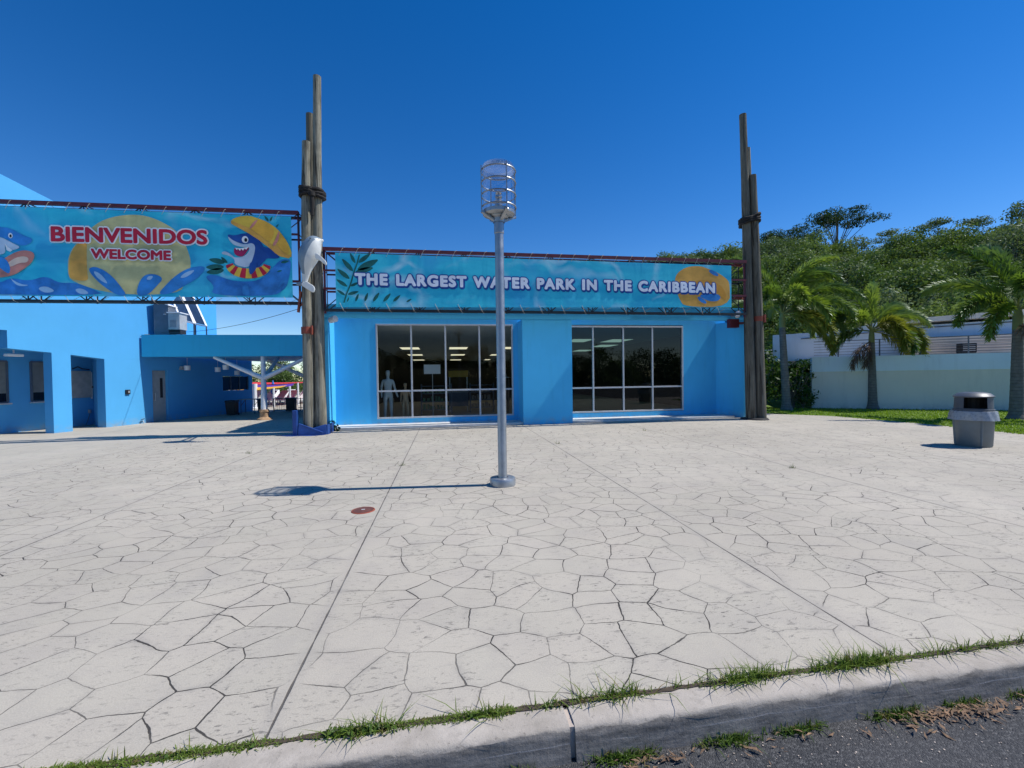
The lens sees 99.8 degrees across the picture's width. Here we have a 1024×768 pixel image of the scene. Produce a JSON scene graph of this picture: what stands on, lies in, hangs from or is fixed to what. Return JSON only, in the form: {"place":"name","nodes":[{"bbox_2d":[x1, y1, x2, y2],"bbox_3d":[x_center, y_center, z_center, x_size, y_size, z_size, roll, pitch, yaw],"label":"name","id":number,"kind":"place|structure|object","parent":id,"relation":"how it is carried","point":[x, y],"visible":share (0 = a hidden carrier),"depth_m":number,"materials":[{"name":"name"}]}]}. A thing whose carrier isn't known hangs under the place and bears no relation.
{"place":"outdoors","nodes":[
{"label":"outdoors","id":0,"kind":"place"},
{"bbox_2d":[0,174,252,433],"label":"ticket building","id":1,"kind":"structure","parent":0,"point":[54,343],"depth_m":15.39,"materials":[{"name":"paint"}]},
{"bbox_2d":[0,360,11,404],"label":"ticket window","id":2,"kind":"structure","parent":1,"relation":"in","point":[4,378],"depth_m":13.94,"materials":[{"name":"glass"}]},
{"bbox_2d":[29,361,44,402],"bbox_3d":[-16.231,-0.072,14.991,0.136,1.425,0.830,-1,1,7],"label":"ticket window","id":3,"kind":"structure","parent":1,"relation":"in","point":[36,372],"depth_m":14.78,"materials":[{"name":"glass"}]},
{"bbox_2d":[71,366,92,397],"bbox_3d":[-16.093,-0.050,16.190,0.127,1.217,0.785,-1,1,12],"label":"notice board","id":4,"kind":"object","parent":1,"relation":"attached to","point":[81,384],"visible":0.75,"depth_m":16.11,"materials":[{"name":"white paint"}]},
{"bbox_2d":[152,371,165,421],"bbox_3d":[-14.306,0.486,17.445,0.105,2.050,0.640,-1,1,7],"label":"door","id":5,"kind":"structure","parent":1,"relation":"in","point":[158,377],"depth_m":17.48,"materials":[{"name":"metal"}]},
{"bbox_2d":[223,376,247,389],"bbox_3d":[-13.787,-0.035,21.468,0.060,0.680,1.710,-1,1,7],"label":"window","id":6,"kind":"structure","parent":1,"relation":"in","point":[229,383],"depth_m":21.50,"materials":[{"name":"black glass"}]},
{"bbox_2d":[496,376,510,413],"bbox_3d":[-0.332,0.389,16.552,0.600,1.670,0.600,-1,1,-9],"label":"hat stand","id":7,"kind":"object","parent":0,"point":[507,399],"visible":0.22,"depth_m":16.49,"materials":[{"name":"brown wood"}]},
{"bbox_2d":[0,392,1023,767],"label":"plaza","id":8,"kind":"structure","parent":0,"point":[200,582],"depth_m":3.68,"materials":[{"name":"concrete"}]},
{"bbox_2d":[224,400,239,414],"bbox_3d":[-12.902,1.098,19.895,0.449,0.697,0.498,-1,1,-9],"label":"wheelie bin","id":9,"kind":"object","parent":8,"relation":"on","point":[232,407],"visible":1,"depth_m":19.70,"materials":[{"name":"black plastic"}]},
{"bbox_2d":[213,356,302,419],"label":"canopy column","id":10,"kind":"structure","parent":8,"relation":"on","point":[263,377],"depth_m":17.40,"materials":[{"name":"white metal"}]},
{"bbox_2d":[252,382,302,404],"bbox_3d":[-15.805,0.589,28.899,4.400,1.500,4.060,-1,1,-9],"label":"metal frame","id":11,"kind":"object","parent":8,"relation":"on","point":[259,383],"visible":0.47,"depth_m":29.62,"materials":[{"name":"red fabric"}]},
{"bbox_2d":[267,359,302,377],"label":"canopy column","id":12,"kind":"structure","parent":8,"relation":"on","point":[300,374],"depth_m":20.72,"materials":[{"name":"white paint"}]},
{"bbox_2d":[141,335,302,360],"bbox_3d":[-11.030,-1.577,20.125,7.460,0.850,6.000,-1,1,-9],"label":"entrance canopy","id":13,"kind":"object","parent":12,"relation":"on","point":[257,347],"visible":0.61,"depth_m":17.07,"materials":[{"name":"teal paint"}]},
{"bbox_2d":[153,304,177,334],"bbox_3d":[-13.862,-2.390,17.245,0.590,1.895,0.580,-1,1,-9],"label":"electrical cabinet","id":14,"kind":"object","parent":13,"relation":"on","point":[160,318],"visible":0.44,"depth_m":17.00,"materials":[{"name":"grey metal"}]},
{"bbox_2d":[166,312,188,334],"bbox_3d":[-13.371,-2.145,17.274,0.480,1.390,0.580,-1,1,-9],"label":"condenser unit","id":15,"kind":"object","parent":13,"relation":"on","point":[177,321],"visible":0.92,"depth_m":17.05,"materials":[{"name":"metal"}]},
{"bbox_2d":[173,297,194,334],"bbox_3d":[-13.925,-2.875,18.053,2.154,2.840,0.389,0,1,36],"label":"solar panel","id":16,"kind":"object","parent":13,"relation":"on","point":[182,308],"visible":0.26,"depth_m":17.84,"materials":[{"name":"white paint"}]},
{"bbox_2d":[183,297,206,334],"bbox_3d":[-13.451,-2.883,18.149,2.156,2.838,0.371,0,1,35],"label":"solar panel","id":17,"kind":"object","parent":13,"relation":"on","point":[196,314],"visible":0.48,"depth_m":17.89,"materials":[{"name":"white paint"}]},
{"bbox_2d":[285,397,296,410],"bbox_3d":[-11.232,1.039,21.975,0.449,0.697,0.498,-1,1,-9],"label":"wheelie bin","id":18,"kind":"object","parent":8,"relation":"on","point":[291,403],"visible":0.88,"depth_m":21.77,"materials":[{"name":"black plastic"}]},
{"bbox_2d":[292,74,333,435],"bbox_3d":[-5.936,-3.760,12.706,0.969,10.465,0.889,-1,1,-9],"label":"log pole cluster","id":19,"kind":"object","parent":8,"relation":"on","point":[311,193],"visible":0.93,"depth_m":12.53,"materials":[{"name":"wood"}]},
{"bbox_2d":[0,199,301,306],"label":"banner truss","id":20,"kind":"object","parent":19,"relation":"attached to","point":[23,203],"visible":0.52,"depth_m":11.92,"materials":[{"name":"red metal"}]},
{"bbox_2d":[0,200,294,305],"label":"banner","id":21,"kind":"object","parent":20,"relation":"hanging from","point":[53,251],"visible":1,"depth_m":11.76,"materials":[{"name":"plastic"}]},
{"bbox_2d":[296,236,326,292],"bbox_3d":[-5.608,-3.211,11.817,0.650,1.519,1.482,-2,1,-38],"label":"dolphin statue","id":22,"kind":"object","parent":19,"relation":"attached to","point":[309,254],"visible":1,"depth_m":11.42,"materials":[{"name":"white metal"}]},
{"bbox_2d":[351,507,374,513],"bbox_3d":[-1.808,1.529,5.237,0.280,0.015,0.278,-1,1,-9],"label":"manhole cover","id":23,"kind":"object","parent":8,"relation":"on","point":[362,510],"visible":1,"depth_m":5.21,"materials":[{"name":"metal"}]},
{"bbox_2d":[480,160,516,487],"bbox_3d":[-0.170,-0.848,6.357,0.526,4.685,0.526,-1,1,10],"label":"lamp post","id":24,"kind":"object","parent":8,"relation":"on","point":[498,214],"visible":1,"depth_m":6.30,"materials":[{"name":"metal"}]},
{"bbox_2d":[324,304,745,429],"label":"shop building","id":25,"kind":"structure","parent":8,"relation":"on","point":[571,368],"depth_m":15.70,"materials":[{"name":"blue paint"}]},
{"bbox_2d":[380,370,397,416],"bbox_3d":[-4.420,0.403,15.475,0.570,1.796,0.404,-2,1,-35],"label":"mannequin","id":26,"kind":"object","parent":25,"relation":"on","point":[388,382],"visible":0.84,"depth_m":15.39},
{"bbox_2d":[400,383,410,416],"bbox_3d":[-3.811,0.628,15.560,0.437,1.327,0.302,-1,1,-9],"label":"mannequin","id":27,"kind":"object","parent":25,"relation":"on","point":[405,398],"visible":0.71,"depth_m":15.51},
{"bbox_2d":[424,365,439,415],"bbox_3d":[-3.023,0.267,16.346,0.558,2.000,0.359,-2,1,-36],"label":"sign stand","id":28,"kind":"object","parent":25,"relation":"on","point":[432,369],"visible":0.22,"depth_m":16.30,"materials":[{"name":"white paint"}]},
{"bbox_2d":[421,384,451,414],"bbox_3d":[-3.064,0.622,17.549,1.240,1.250,0.400,-1,1,-9],"label":"shelf rack","id":29,"kind":"object","parent":25,"relation":"on","point":[429,407],"visible":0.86,"depth_m":17.41,"materials":[{"name":"black metal"}]},
{"bbox_2d":[375,324,513,418],"bbox_3d":[-2.266,-0.458,14.909,4.665,3.205,0.110,-1,1,-9],"label":"window","id":30,"kind":"structure","parent":25,"relation":"in","point":[376,327],"depth_m":14.85,"materials":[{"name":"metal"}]},
{"bbox_2d":[448,370,468,411],"bbox_3d":[-2.368,0.311,19.069,0.950,1.800,0.700,-1,1,-9],"label":"vending cart","id":31,"kind":"object","parent":25,"relation":"on","point":[460,398],"visible":0.87,"depth_m":18.80,"materials":[{"name":"metal"}]},
{"bbox_2d":[469,383,493,412],"bbox_3d":[-1.309,0.578,18.630,1.040,1.250,0.400,-1,1,-9],"label":"shelf rack","id":32,"kind":"object","parent":25,"relation":"on","point":[473,397],"visible":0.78,"depth_m":18.51,"materials":[{"name":"black metal"}]},
{"bbox_2d":[572,326,683,412],"bbox_3d":[4.137,-0.555,15.901,4.655,3.150,0.110,-1,1,-9],"label":"window","id":33,"kind":"structure","parent":25,"relation":"in","point":[615,368],"depth_m":15.92,"materials":[{"name":"glass"}]},
{"bbox_2d":[738,113,768,420],"bbox_3d":[8.335,-3.975,14.927,0.944,10.408,0.937,0,1,22],"label":"log pole cluster","id":34,"kind":"object","parent":8,"relation":"on","point":[749,221],"visible":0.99,"depth_m":14.72,"materials":[{"name":"wood"}]},
{"bbox_2d":[322,247,746,327],"bbox_3d":[1.583,-2.996,14.008,14.441,2.230,0.778,-1,1,-9],"label":"banner truss","id":35,"kind":"object","parent":34,"relation":"attached to","point":[733,323],"visible":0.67,"depth_m":13.65,"materials":[{"name":"red metal"}]},
{"bbox_2d":[335,248,731,314],"bbox_3d":[1.110,-3.162,13.581,12.660,1.910,0.162,-1,1,-9],"label":"banner","id":36,"kind":"object","parent":35,"relation":"on","point":[380,280],"visible":0.97,"depth_m":13.41,"materials":[{"name":"plastic"}]},
{"bbox_2d":[947,392,999,447],"bbox_3d":[9.753,0.734,9.112,0.777,1.140,0.763,-1,1,-9],"label":"litter bin","id":37,"kind":"object","parent":8,"relation":"on","point":[974,416],"visible":1,"depth_m":8.93,"materials":[{"name":"grey plastic"}]},
{"bbox_2d":[0,0,1023,381],"label":"sky","id":38,"kind":"structure","parent":0,"point":[617,121],"materials":[{"name":"blue"}]},
{"bbox_2d":[546,693,1023,767],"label":"road","id":39,"kind":"structure","parent":0,"point":[970,748],"depth_m":2.01,"materials":[{"name":"grey asphalt"}]},
{"bbox_2d":[114,643,1023,767],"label":"kerb","id":40,"kind":"structure","parent":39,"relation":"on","point":[538,738],"depth_m":2.05,"materials":[{"name":"concrete"}]},
{"bbox_2d":[156,700,563,761],"bbox_3d":[-0.635,1.562,1.960,1.800,0.062,0.099,-1,1,-9],"label":"kerb creeper","id":41,"kind":"object","parent":40,"relation":"on","point":[379,726],"visible":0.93,"depth_m":1.94,"materials":[{"name":"green plant"}]},
{"bbox_2d":[62,639,1023,767],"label":"joint soil","id":42,"kind":"structure","parent":40,"relation":"on","point":[567,701],"depth_m":2.10,"materials":[{"name":"brown soil"}]},
{"bbox_2d":[23,639,1022,767],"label":"kerb moss","id":43,"kind":"object","parent":42,"relation":"on","point":[97,763],"visible":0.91,"depth_m":1.90,"materials":[{"name":"green plant"}]},
{"bbox_2d":[101,614,1023,767],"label":"kerb weeds","id":44,"kind":"object","parent":42,"relation":"on","point":[865,660],"visible":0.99,"depth_m":2.25,"materials":[{"name":"green plant"}]},
{"bbox_2d":[563,707,574,757],"bbox_3d":[0.268,1.665,2.032,0.035,0.194,0.115,-1,1,-9],"label":"kerb joint filler","id":45,"kind":"object","parent":40,"relation":"attached to","point":[572,728],"visible":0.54,"depth_m":1.98,"materials":[{"name":"grey concrete"}]},
{"bbox_2d":[511,686,1023,767],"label":"gutter weeds","id":46,"kind":"object","parent":39,"relation":"on","point":[610,757],"visible":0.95,"depth_m":2.07,"materials":[{"name":"green plant"}]},
{"bbox_2d":[615,693,1023,767],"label":"leaf litter","id":47,"kind":"object","parent":39,"relation":"on","point":[959,710],"visible":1,"depth_m":2.16,"materials":[{"name":"plant"}]},
{"bbox_2d":[764,324,809,400],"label":"hillside","id":48,"kind":"structure","parent":0,"point":[791,383],"depth_m":27.90,"materials":[{"name":"plant"}]},
{"bbox_2d":[713,241,741,258],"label":"hillside tree","id":49,"kind":"object","parent":48,"relation":"on","point":[730,252],"visible":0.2,"depth_m":57.42,"materials":[{"name":"green plant"}]},
{"bbox_2d":[742,251,797,286],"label":"hillside tree","id":50,"kind":"object","parent":48,"relation":"on","point":[771,264],"visible":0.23,"depth_m":44.26,"materials":[{"name":"green plant"}]},
{"bbox_2d":[760,236,786,261],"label":"hillside tree","id":51,"kind":"object","parent":48,"relation":"on","point":[774,244],"visible":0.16,"depth_m":57.63,"materials":[{"name":"green plant"}]},
{"bbox_2d":[763,302,795,341],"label":"hillside tree","id":52,"kind":"object","parent":48,"relation":"on","point":[768,322],"visible":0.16,"depth_m":35.30,"materials":[{"name":"green plant"}]},
{"bbox_2d":[766,246,796,275],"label":"hillside tree","id":53,"kind":"object","parent":48,"relation":"on","point":[776,249],"visible":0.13,"depth_m":51.72,"materials":[{"name":"green plant"}]},
{"bbox_2d":[759,227,809,241],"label":"umbrella tree","id":54,"kind":"object","parent":48,"relation":"on","point":[780,233],"visible":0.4,"depth_m":68.64,"materials":[{"name":"green plant"}]},
{"bbox_2d":[764,307,808,352],"bbox_3d":[18.655,-2.463,29.043,4.613,5.822,4.870,5,1,27],"label":"hillside tree","id":55,"kind":"object","parent":48,"relation":"on","point":[791,322],"visible":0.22,"depth_m":28.74,"materials":[{"name":"green plant"}]},
{"bbox_2d":[764,332,809,383],"bbox_3d":[16.896,-1.037,25.905,4.492,4.262,4.620,-1,1,-2],"label":"hillside tree","id":56,"kind":"object","parent":48,"relation":"on","point":[807,370],"visible":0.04,"depth_m":25.79,"materials":[{"name":"green plant"}]},
{"bbox_2d":[775,252,811,283],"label":"hillside tree","id":57,"kind":"object","parent":48,"relation":"on","point":[792,266],"visible":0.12,"depth_m":46.22,"materials":[{"name":"green plant"}]},
{"bbox_2d":[775,247,834,279],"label":"hillside tree","id":58,"kind":"object","parent":48,"relation":"on","point":[807,258],"visible":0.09,"depth_m":46.91,"materials":[{"name":"green plant"}]},
{"bbox_2d":[796,227,832,248],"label":"hillside tree","id":59,"kind":"object","parent":48,"relation":"on","point":[812,235],"visible":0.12,"depth_m":58.17,"materials":[{"name":"green plant"}]},
{"bbox_2d":[793,238,842,265],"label":"hillside tree","id":60,"kind":"object","parent":48,"relation":"on","point":[817,248],"visible":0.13,"depth_m":50.83,"materials":[{"name":"green plant"}]},
{"bbox_2d":[795,259,851,284],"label":"hillside tree","id":61,"kind":"object","parent":48,"relation":"on","point":[833,266],"visible":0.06,"depth_m":43.70,"materials":[{"name":"green plant"}]},
{"bbox_2d":[792,203,891,245],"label":"umbrella tree","id":62,"kind":"object","parent":48,"relation":"on","point":[836,219],"visible":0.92,"depth_m":67.34,"materials":[{"name":"green plant"}]},
{"bbox_2d":[825,235,862,258],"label":"hillside tree","id":63,"kind":"object","parent":48,"relation":"on","point":[838,247],"visible":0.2,"depth_m":55.72,"materials":[{"name":"green plant"}]},
{"bbox_2d":[842,234,875,253],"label":"hillside tree","id":64,"kind":"object","parent":48,"relation":"on","point":[865,243],"visible":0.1,"depth_m":59.16,"materials":[{"name":"green plant"}]},
{"bbox_2d":[836,261,884,293],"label":"hillside tree","id":65,"kind":"object","parent":48,"relation":"on","point":[855,270],"visible":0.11,"depth_m":40.03,"materials":[{"name":"green plant"}]},
{"bbox_2d":[834,255,891,288],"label":"hillside tree","id":66,"kind":"object","parent":48,"relation":"on","point":[855,264],"visible":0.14,"depth_m":41.57,"materials":[{"name":"green plant"}]},
{"bbox_2d":[847,262,889,297],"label":"hillside tree","id":67,"kind":"object","parent":48,"relation":"on","point":[864,273],"visible":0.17,"depth_m":37.29,"materials":[{"name":"green plant"}]},
{"bbox_2d":[847,245,901,268],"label":"hillside tree","id":68,"kind":"object","parent":48,"relation":"on","point":[881,257],"visible":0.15,"depth_m":47.78,"materials":[{"name":"green plant"}]},
{"bbox_2d":[857,285,911,323],"bbox_3d":[25.063,-3.350,28.719,3.768,6.440,3.962,-1,1,-28],"label":"hillside tree","id":69,"kind":"object","parent":48,"relation":"on","point":[892,291],"visible":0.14,"depth_m":28.46,"materials":[{"name":"green plant"}]},
{"bbox_2d":[868,228,903,246],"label":"feathery tree","id":70,"kind":"object","parent":48,"relation":"on","point":[888,232],"visible":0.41,"depth_m":69.40,"materials":[{"name":"green plant"}]},
{"bbox_2d":[878,241,925,270],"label":"hillside tree","id":71,"kind":"object","parent":48,"relation":"on","point":[906,254],"visible":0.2,"depth_m":47.42,"materials":[{"name":"green plant"}]},
{"bbox_2d":[878,227,936,260],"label":"hillside tree","id":72,"kind":"object","parent":48,"relation":"on","point":[894,242],"visible":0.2,"depth_m":50.16,"materials":[{"name":"green plant"}]},
{"bbox_2d":[878,225,937,255],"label":"hillside tree","id":73,"kind":"object","parent":48,"relation":"on","point":[924,230],"visible":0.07,"depth_m":53.17,"materials":[{"name":"green plant"}]},
{"bbox_2d":[865,262,956,306],"bbox_3d":[31.391,-6.006,34.674,6.157,6.984,6.300,1,4,27],"label":"hillside tree","id":74,"kind":"object","parent":48,"relation":"on","point":[913,282],"visible":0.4,"depth_m":33.10,"materials":[{"name":"green plant"}]},
{"bbox_2d":[882,257,944,273],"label":"hillside tree","id":75,"kind":"object","parent":48,"relation":"on","point":[904,265],"visible":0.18,"depth_m":43.23,"materials":[{"name":"green plant"}]},
{"bbox_2d":[891,234,946,262],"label":"hillside tree","id":76,"kind":"object","parent":48,"relation":"on","point":[926,248],"visible":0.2,"depth_m":48.48,"materials":[{"name":"green plant"}]},
{"bbox_2d":[902,290,952,311],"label":"hillside tree","id":77,"kind":"object","parent":48,"relation":"on","point":[916,298],"visible":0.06,"depth_m":31.54,"materials":[{"name":"green plant"}]},
{"bbox_2d":[906,298,951,323],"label":"hillside tree","id":78,"kind":"object","parent":48,"relation":"on","point":[928,308],"visible":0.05,"depth_m":21.88,"materials":[{"name":"green plant"}]},
{"bbox_2d":[914,216,952,241],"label":"feathery tree","id":79,"kind":"object","parent":48,"relation":"on","point":[934,223],"visible":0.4,"depth_m":64.65,"materials":[{"name":"green plant"}]},
{"bbox_2d":[910,281,972,312],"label":"hillside tree","id":80,"kind":"object","parent":48,"relation":"on","point":[934,300],"visible":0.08,"depth_m":28.29,"materials":[{"name":"green plant"}]},
{"bbox_2d":[921,227,972,257],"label":"hillside tree","id":81,"kind":"object","parent":48,"relation":"on","point":[943,239],"visible":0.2,"depth_m":48.69,"materials":[{"name":"green plant"}]},
{"bbox_2d":[925,244,976,267],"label":"hillside tree","id":82,"kind":"object","parent":48,"relation":"on","point":[937,256],"visible":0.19,"depth_m":43.19,"materials":[{"name":"green plant"}]},
{"bbox_2d":[920,257,989,295],"bbox_3d":[35.376,-6.928,35.052,5.333,7.077,5.630,0,-2,14],"label":"hillside tree","id":83,"kind":"object","parent":48,"relation":"on","point":[949,265],"visible":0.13,"depth_m":34.66,"materials":[{"name":"green plant"}]},
{"bbox_2d":[928,219,986,252],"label":"hillside tree","id":84,"kind":"object","parent":48,"relation":"on","point":[974,232],"visible":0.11,"depth_m":49.50,"materials":[{"name":"green plant"}]},
{"bbox_2d":[952,215,995,238],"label":"feathery tree","id":85,"kind":"object","parent":48,"relation":"on","point":[981,221],"visible":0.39,"depth_m":60.46,"materials":[{"name":"green plant"}]},
{"bbox_2d":[936,274,1020,314],"bbox_3d":[25.549,-2.650,23.273,5.900,6.863,5.588,-2,1,13],"label":"hillside tree","id":86,"kind":"object","parent":48,"relation":"on","point":[958,294],"visible":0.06,"depth_m":23.75,"materials":[{"name":"green plant"}]},
{"bbox_2d":[938,288,1023,322],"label":"hillside tree","id":87,"kind":"object","parent":48,"relation":"on","point":[953,307],"visible":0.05,"depth_m":20.83,"materials":[{"name":"green plant"}]},
{"bbox_2d":[959,233,1004,249],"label":"hillside tree","id":88,"kind":"object","parent":48,"relation":"on","point":[975,239],"visible":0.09,"depth_m":46.03,"materials":[{"name":"green plant"}]},
{"bbox_2d":[969,221,1023,277],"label":"hillside tree","id":89,"kind":"object","parent":48,"relation":"on","point":[1011,240],"visible":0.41,"depth_m":36.90,"materials":[{"name":"green plant"}]},
{"bbox_2d":[969,258,1023,284],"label":"hillside tree","id":90,"kind":"object","parent":48,"relation":"on","point":[981,273],"visible":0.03,"depth_m":31.64,"materials":[{"name":"green plant"}]},
{"bbox_2d":[989,200,1023,234],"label":"hillside tree","id":91,"kind":"object","parent":48,"relation":"on","point":[1017,209],"visible":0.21,"depth_m":48.53,"materials":[{"name":"green plant"}]},
{"bbox_2d":[766,400,1023,433],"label":"lawn","id":92,"kind":"structure","parent":0,"point":[775,403],"depth_m":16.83,"materials":[{"name":"green plant"}]},
{"bbox_2d":[764,350,792,403],"bbox_3d":[11.495,0.050,20.105,2.555,3.425,2.958,-1,1,5],"label":"shrub","id":93,"kind":"object","parent":92,"relation":"on","point":[769,377],"visible":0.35,"depth_m":19.49,"materials":[{"name":"green plant"}]},
{"bbox_2d":[764,344,800,391],"bbox_3d":[13.271,-0.335,23.708,3.803,4.404,3.285,-1,1,-2],"label":"shrub","id":94,"kind":"object","parent":92,"relation":"on","point":[769,348],"visible":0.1,"depth_m":22.83,"materials":[{"name":"green plant"}]},
{"bbox_2d":[766,358,820,407],"bbox_3d":[12.917,0.239,19.443,2.395,2.773,2.069,-1,1,-26],"label":"shrub","id":95,"kind":"object","parent":92,"relation":"on","point":[794,388],"visible":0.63,"depth_m":19.25,"materials":[{"name":"green plant"}]},
{"bbox_2d":[725,253,865,410],"bbox_3d":[11.772,-2.221,18.433,5.809,6.704,4.346,-1,1,-9],"label":"palm tree","id":96,"kind":"object","parent":92,"relation":"on","point":[798,293],"visible":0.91,"depth_m":17.97,"materials":[{"name":"green plant"}]},
{"bbox_2d":[793,390,814,407],"bbox_3d":[13.042,0.749,19.179,0.958,1.109,0.827,-2,1,-44],"label":"shrub","id":97,"kind":"object","parent":92,"relation":"on","point":[803,404],"visible":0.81,"depth_m":19.13,"materials":[{"name":"green plant"}]},
{"bbox_2d":[819,280,932,408],"bbox_3d":[15.643,-1.792,18.202,5.631,5.723,2.898,-1,1,-9],"label":"palm tree","id":98,"kind":"object","parent":92,"relation":"on","point":[892,317],"visible":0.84,"depth_m":18.23,"materials":[{"name":"green plant"}]},
{"bbox_2d":[773,309,1023,410],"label":"terrace building","id":99,"kind":"structure","parent":92,"relation":"on","point":[937,378],"depth_m":18.45,"materials":[{"name":"beige paint"}]},
{"bbox_2d":[814,334,1011,356],"bbox_3d":[20.438,-1.611,16.356,15.100,0.755,0.059,0,1,22],"label":"terrace railing","id":100,"kind":"object","parent":99,"relation":"on","point":[879,353],"visible":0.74,"depth_m":17.49,"materials":[{"name":"white metal"}]},
{"bbox_2d":[956,343,976,353],"bbox_3d":[19.559,-1.483,18.558,0.500,0.530,0.410,0,1,22],"label":"condenser unit","id":101,"kind":"object","parent":99,"relation":"on","point":[961,348],"visible":0.9,"depth_m":18.42,"materials":[{"name":"metal"}]},
{"bbox_2d":[918,243,1023,419],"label":"palm tree","id":102,"kind":"object","parent":92,"relation":"on","point":[1009,278],"visible":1,"depth_m":13.80,"materials":[{"name":"green plant"}]},
{"label":"ground","id":103,"kind":"structure","parent":0,"visible":0},
{"bbox_2d":[252,361,301,390],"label":"hillside tree","id":104,"kind":"object","parent":103,"relation":"on","point":[269,364],"visible":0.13,"depth_m":49.47,"materials":[{"name":"green plant"}]},
{"bbox_2d":[255,368,302,393],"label":"hillside tree","id":105,"kind":"object","parent":103,"relation":"on","point":[285,376],"visible":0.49,"depth_m":43.76,"materials":[{"name":"green plant"}]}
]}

